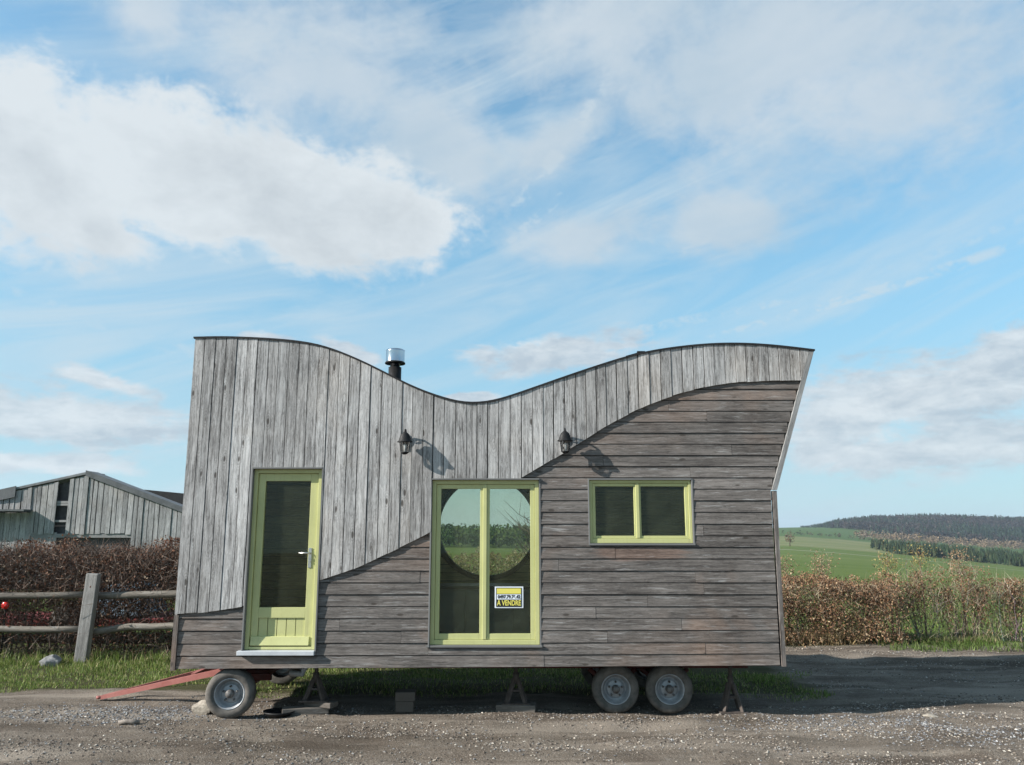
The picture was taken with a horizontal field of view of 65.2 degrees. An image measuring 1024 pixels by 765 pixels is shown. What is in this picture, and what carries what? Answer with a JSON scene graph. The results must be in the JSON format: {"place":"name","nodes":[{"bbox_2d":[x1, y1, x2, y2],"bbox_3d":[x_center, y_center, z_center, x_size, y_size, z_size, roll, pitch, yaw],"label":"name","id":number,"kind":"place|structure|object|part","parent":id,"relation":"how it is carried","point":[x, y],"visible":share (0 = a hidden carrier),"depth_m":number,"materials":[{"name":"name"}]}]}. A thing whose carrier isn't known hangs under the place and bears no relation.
{"place":"outdoors","nodes":[
{"label":"outdoors","id":0,"kind":"place"},
{"bbox_2d":[0,645,170,663],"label":"rough grass","id":1,"kind":"structure","parent":0,"point":[112,655],"depth_m":12.38,"materials":[{"name":"green plant"}]},
{"bbox_2d":[0,653,834,701],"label":"grass","id":2,"kind":"structure","parent":0,"point":[163,667],"depth_m":11.04,"materials":[{"name":"green plant"}]},
{"bbox_2d":[0,527,1023,764],"bbox_3d":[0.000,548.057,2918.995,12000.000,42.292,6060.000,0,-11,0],"label":"ground","id":3,"kind":"structure","parent":0,"point":[857,556],"depth_m":8.80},
{"bbox_2d":[0,602,8,659],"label":"round reflector","id":4,"kind":"object","parent":3,"relation":"on","point":[3,607],"visible":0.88,"depth_m":12.66,"materials":[{"name":"red plastic"}]},
{"bbox_2d":[39,654,61,666],"bbox_3d":[-6.912,4.188,11.979,0.301,0.211,0.321,6,-12,-29],"label":"field stone","id":5,"kind":"object","parent":3,"relation":"on","point":[52,659],"visible":0.64,"depth_m":11.89,"materials":[{"name":"white stone"}]},
{"bbox_2d":[0,583,172,642],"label":"farm trailer","id":6,"kind":"object","parent":3,"relation":"on","point":[153,617],"visible":0.02,"depth_m":14.56,"materials":[{"name":"red paint"}]},
{"bbox_2d":[0,573,175,662],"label":"wooden fence","id":7,"kind":"object","parent":3,"relation":"on","point":[92,595],"visible":0.61,"depth_m":12.41,"materials":[{"name":"grey wood"}]},
{"bbox_2d":[0,531,179,659],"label":"beech hedge","id":8,"kind":"object","parent":3,"relation":"on","point":[52,562],"visible":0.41,"depth_m":12.94,"materials":[{"name":"brown plant"}]},
{"bbox_2d":[0,470,183,588],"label":"barn","id":9,"kind":"structure","parent":3,"relation":"on","point":[95,506],"depth_m":30.72,"materials":[{"name":"grey wood"}]},
{"bbox_2d":[118,719,139,723],"bbox_3d":[-4.013,3.553,8.382,0.219,0.052,0.065,0,-11,0],"label":"stone","id":10,"kind":"object","parent":3,"relation":"on","point":[128,721],"visible":1,"depth_m":8.36,"materials":[{"name":"grey stone"}]},
{"bbox_2d":[192,700,210,714],"bbox_3d":[-3.409,3.596,8.844,0.242,0.166,0.167,0,-11,0],"label":"wheel stone","id":11,"kind":"object","parent":3,"relation":"on","point":[201,707],"visible":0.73,"depth_m":8.78,"materials":[{"name":"beige stone"}]},
{"bbox_2d":[263,707,293,717],"bbox_3d":[-2.557,3.628,8.786,0.350,0.050,0.315,0,-11,0],"label":"black pan","id":12,"kind":"object","parent":3,"relation":"on","point":[274,712],"visible":0.9,"depth_m":8.73,"materials":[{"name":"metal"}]},
{"bbox_2d":[282,706,328,715],"bbox_3d":[-2.293,3.638,8.883,0.500,0.070,0.160,3,-11,-14],"label":"wooden plank","id":13,"kind":"object","parent":3,"relation":"on","point":[299,710],"visible":0.78,"depth_m":8.82,"materials":[{"name":"grey wood"}]},
{"bbox_2d":[304,700,337,708],"bbox_3d":[-2.133,3.583,8.934,0.360,0.055,0.150,-5,-12,24],"label":"wooden plank","id":14,"kind":"object","parent":13,"relation":"on","point":[329,704],"visible":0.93,"depth_m":8.86,"materials":[{"name":"grey wood"}]},
{"bbox_2d":[298,668,331,701],"bbox_3d":[-2.204,3.354,8.997,0.320,0.418,0.230,0,-11,0],"label":"jack stand","id":15,"kind":"object","parent":14,"relation":"on","point":[320,688],"visible":0.83,"depth_m":8.94,"materials":[{"name":"metal"}]},
{"bbox_2d":[395,689,415,712],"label":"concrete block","id":16,"kind":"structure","parent":3,"relation":"on","point":[405,700],"depth_m":8.95,"materials":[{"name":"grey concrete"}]},
{"bbox_2d":[96,336,814,718],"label":"tiny house","id":17,"kind":"structure","parent":3,"relation":"on","point":[314,504],"depth_m":9.03,"materials":[{"name":"grey wood"}]},
{"bbox_2d":[250,474,318,645],"bbox_3d":[-2.539,1.964,8.945,0.683,1.886,0.101,0,-11,0],"label":"door","id":18,"kind":"structure","parent":17,"relation":"in","point":[270,626],"depth_m":8.86,"materials":[{"name":"yellow paint"}]},
{"bbox_2d":[397,429,412,454],"bbox_3d":[-1.205,0.668,9.026,0.175,0.295,0.174,0,-11,0],"label":"wall lantern","id":19,"kind":"object","parent":17,"relation":"attached to","point":[405,439],"depth_m":8.98,"materials":[{"name":"black metal"}]},
{"bbox_2d":[426,478,541,646],"bbox_3d":[-0.303,1.992,8.923,1.263,1.830,0.126,0,-11,0],"label":"window","id":20,"kind":"structure","parent":17,"relation":"in","point":[483,638],"depth_m":8.91,"materials":[{"name":"yellow paint"}]},
{"bbox_2d":[439,583,530,632],"bbox_3d":[-0.288,2.934,10.235,1.900,0.681,0.600,0,-11,0],"label":"table","id":21,"kind":"object","parent":17,"relation":"on","point":[459,606],"visible":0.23,"depth_m":9.96,"materials":[{"name":"grey stone"}]},
{"bbox_3d":[-0.890,2.863,9.964,0.595,0.521,0.017,0,-11,0],"label":"cabinet door","id":22,"kind":"part","parent":21,"relation":"part of","materials":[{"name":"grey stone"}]},
{"bbox_3d":[-0.285,2.863,9.964,0.595,0.521,0.017,0,-11,0],"label":"cabinet door","id":23,"kind":"part","parent":21,"relation":"part of","materials":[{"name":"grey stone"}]},
{"bbox_3d":[0.320,2.863,9.964,0.595,0.521,0.017,0,-11,0],"label":"cabinet door","id":24,"kind":"part","parent":21,"relation":"part of","materials":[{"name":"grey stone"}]},
{"bbox_2d":[441,489,529,579],"bbox_3d":[-0.348,2.009,11.161,1.460,1.460,0.140,0,-11,0],"label":"round window","id":25,"kind":"structure","parent":17,"relation":"in","point":[462,571],"depth_m":11.01,"materials":[{"name":"black glass"}]},
{"bbox_2d":[495,587,522,607],"bbox_3d":[-0.033,2.380,8.866,0.316,0.230,0.010,0,-11,0],"label":"sale sign","id":26,"kind":"object","parent":17,"relation":"attached to","point":[508,597],"visible":1,"depth_m":8.86,"materials":[{"name":"white"}]},
{"bbox_2d":[557,428,572,453],"bbox_3d":[0.597,0.657,9.028,0.175,0.295,0.174,0,-11,0],"label":"wall lantern","id":27,"kind":"object","parent":17,"relation":"attached to","point":[564,438],"depth_m":8.98,"materials":[{"name":"black metal"}]},
{"bbox_2d":[588,478,694,544],"bbox_3d":[1.449,1.457,9.028,1.186,0.740,0.116,0,-11,0],"label":"window","id":28,"kind":"structure","parent":17,"relation":"in","point":[636,483],"depth_m":9.02,"materials":[{"name":"yellow paint"}]},
{"bbox_2d":[441,523,529,546],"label":"wood","id":29,"kind":"object","parent":3,"relation":"on","point":[451,534],"visible":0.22,"depth_m":247.05,"materials":[{"name":"green plant"}]},
{"bbox_2d":[445,544,527,574],"bbox_3d":[-0.020,4.304,16.939,5.706,1.839,2.455,0,-11,0],"label":"thorn hedge","id":30,"kind":"object","parent":3,"relation":"on","point":[476,560],"visible":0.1,"depth_m":16.98,"materials":[{"name":"brown plant"}]},
{"bbox_2d":[496,701,535,712],"bbox_3d":[0.045,3.649,8.983,0.440,0.085,0.200,-1,-11,4],"label":"wooden plank","id":31,"kind":"object","parent":3,"relation":"on","point":[500,707],"visible":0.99,"depth_m":8.89,"materials":[{"name":"grey wood"}]},
{"bbox_2d":[502,667,529,704],"bbox_3d":[0.045,3.385,9.052,0.320,0.458,0.230,0,-11,0],"label":"jack stand","id":32,"kind":"object","parent":31,"relation":"on","point":[507,700],"visible":0.84,"depth_m":8.99,"materials":[{"name":"metal"}]},
{"bbox_2d":[502,497,529,557],"bbox_3d":[0.569,3.479,17.710,1.850,3.840,1.747,-4,-11,21],"label":"bare tree","id":33,"kind":"object","parent":3,"relation":"on","point":[524,533],"visible":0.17,"depth_m":17.69,"materials":[{"name":"brown plant"}]},
{"bbox_2d":[716,666,747,713],"bbox_3d":[2.458,3.415,8.986,0.304,0.542,0.230,0,-11,0],"label":"jack stand","id":34,"kind":"object","parent":3,"relation":"on","point":[727,696],"visible":0.87,"depth_m":8.93,"materials":[{"name":"metal"}]},
{"bbox_2d":[784,531,794,545],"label":"tree","id":35,"kind":"object","parent":3,"relation":"on","point":[788,539],"visible":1,"depth_m":440.68,"materials":[{"name":"green plant"}]},
{"bbox_2d":[780,553,806,626],"bbox_3d":[5.222,4.031,15.230,0.733,1.741,0.692,-9,-14,40],"label":"sapling","id":36,"kind":"object","parent":3,"relation":"on","point":[782,567],"visible":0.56,"depth_m":15.25,"materials":[{"name":"brown plant"}]},
{"bbox_2d":[805,549,839,628],"bbox_3d":[5.922,3.964,15.155,0.674,1.846,0.703,-4,-11,22],"label":"sapling","id":37,"kind":"object","parent":3,"relation":"on","point":[821,566],"visible":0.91,"depth_m":15.26,"materials":[{"name":"brown plant"}]},
{"bbox_2d":[775,569,916,646],"bbox_3d":[4.004,4.130,14.651,6.732,1.456,2.432,0,-11,0],"label":"beech hedge","id":38,"kind":"object","parent":3,"relation":"on","point":[835,588],"visible":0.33,"depth_m":14.50,"materials":[{"name":"brown plant"}]},
{"bbox_2d":[782,530,936,544],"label":"hedgerow","id":39,"kind":"object","parent":3,"relation":"on","point":[810,533],"visible":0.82,"depth_m":786.24,"materials":[{"name":"green plant"}]},
{"bbox_2d":[873,540,905,628],"bbox_3d":[7.191,3.947,15.178,0.616,1.887,0.692,0,-11,0],"label":"sapling","id":40,"kind":"object","parent":3,"relation":"on","point":[888,562],"visible":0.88,"depth_m":15.27,"materials":[{"name":"brown plant"}]},
{"bbox_2d":[800,512,1023,545],"bbox_3d":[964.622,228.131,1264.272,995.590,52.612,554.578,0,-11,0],"label":"hill conifers","id":41,"kind":"object","parent":3,"relation":"on","point":[987,530],"visible":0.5,"depth_m":1124.90,"materials":[{"name":"plant"}]},
{"bbox_2d":[878,576,946,641],"bbox_3d":[7.368,4.163,14.808,1.484,1.271,0.979,0,-11,0],"label":"hedge shrub","id":42,"kind":"object","parent":3,"relation":"on","point":[908,590],"visible":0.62,"depth_m":14.74,"materials":[{"name":"brown plant"}]},
{"bbox_2d":[807,513,1023,543],"bbox_3d":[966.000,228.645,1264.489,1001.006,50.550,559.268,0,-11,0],"label":"hill broadleaf woods","id":43,"kind":"object","parent":3,"relation":"on","point":[947,519],"visible":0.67,"depth_m":1187.36,"materials":[{"name":"green plant"}]},
{"bbox_2d":[899,535,936,634],"bbox_3d":[7.774,3.901,15.174,0.755,1.976,0.654,-2,-11,12],"label":"sapling","id":44,"kind":"object","parent":3,"relation":"on","point":[919,560],"visible":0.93,"depth_m":15.26,"materials":[{"name":"brown plant"}]},
{"bbox_2d":[891,557,955,639],"bbox_3d":[7.540,4.021,14.811,1.260,1.554,1.056,0,-11,0],"label":"hedge shrub","id":45,"kind":"object","parent":3,"relation":"on","point":[916,578],"visible":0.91,"depth_m":14.76,"materials":[{"name":"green plant"}]},
{"bbox_2d":[922,713,938,716],"bbox_3d":[4.544,3.625,8.692,0.168,0.048,0.100,-2,-11,13],"label":"flat stone","id":46,"kind":"object","parent":3,"relation":"on","point":[929,715],"visible":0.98,"depth_m":8.67,"materials":[{"name":"beige stone"}]},
{"bbox_2d":[853,529,1023,548],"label":"bare woodland","id":47,"kind":"object","parent":3,"relation":"on","point":[958,541],"visible":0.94,"depth_m":835.09,"materials":[{"name":"brown plant"}]},
{"bbox_2d":[870,538,1023,566],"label":"conifer plantation","id":48,"kind":"object","parent":3,"relation":"on","point":[1005,557],"visible":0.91,"depth_m":464.32,"materials":[{"name":"green plant"}]},
{"bbox_2d":[922,581,978,640],"bbox_3d":[8.034,4.185,14.839,1.347,1.241,0.971,-3,-11,15],"label":"hedge shrub","id":49,"kind":"object","parent":3,"relation":"on","point":[945,602],"visible":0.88,"depth_m":14.73,"materials":[{"name":"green plant"}]},
{"bbox_2d":[939,541,977,633],"bbox_3d":[8.515,3.962,15.186,0.715,1.861,0.715,4,-11,-22],"label":"sapling","id":50,"kind":"object","parent":3,"relation":"on","point":[960,562],"visible":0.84,"depth_m":15.27,"materials":[{"name":"brown plant"}]},
{"bbox_2d":[928,560,1004,640],"bbox_3d":[8.371,4.022,14.860,1.535,1.566,0.937,0,-11,0],"label":"hedge shrub","id":51,"kind":"object","parent":3,"relation":"on","point":[963,591],"visible":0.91,"depth_m":14.81,"materials":[{"name":"brown plant"}]},
{"bbox_2d":[953,579,1014,638],"bbox_3d":[8.639,4.177,14.809,1.276,1.243,0.899,0,-11,0],"label":"hedge shrub","id":52,"kind":"object","parent":3,"relation":"on","point":[981,590],"visible":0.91,"depth_m":14.74,"materials":[{"name":"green plant"}]},
{"bbox_2d":[966,572,1023,641],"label":"hedge shrub","id":53,"kind":"object","parent":3,"relation":"on","point":[1005,609],"visible":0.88,"depth_m":14.73,"materials":[{"name":"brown plant"}]},
{"bbox_2d":[977,568,1023,641],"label":"hedge shrub","id":54,"kind":"object","parent":3,"relation":"on","point":[1014,611],"visible":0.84,"depth_m":14.75,"materials":[{"name":"brown plant"}]},
{"bbox_2d":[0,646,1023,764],"bbox_3d":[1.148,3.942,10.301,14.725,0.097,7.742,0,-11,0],"label":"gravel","id":55,"kind":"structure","parent":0,"point":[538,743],"depth_m":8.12,"materials":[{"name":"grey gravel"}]},
{"bbox_2d":[0,0,1023,528],"label":"sky","id":56,"kind":"structure","parent":0,"point":[509,197],"materials":[{"name":"blue"}]},
{"bbox_2d":[784,622,877,645],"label":"dry grass","id":57,"kind":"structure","parent":0,"point":[844,639],"depth_m":14.35,"materials":[{"name":"brown plant"}]},
{"bbox_2d":[784,601,1023,635],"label":"field grass","id":58,"kind":"structure","parent":0,"point":[943,631],"depth_m":18.05,"materials":[{"name":"plant"}]},
{"bbox_2d":[856,631,1001,644],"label":"rough grass","id":59,"kind":"structure","parent":0,"point":[932,639],"depth_m":14.47,"materials":[{"name":"green plant"}]},
{"bbox_2d":[873,638,1023,651],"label":"rough grass","id":60,"kind":"structure","parent":0,"point":[967,646],"depth_m":13.86,"materials":[{"name":"green plant"}]}
]}

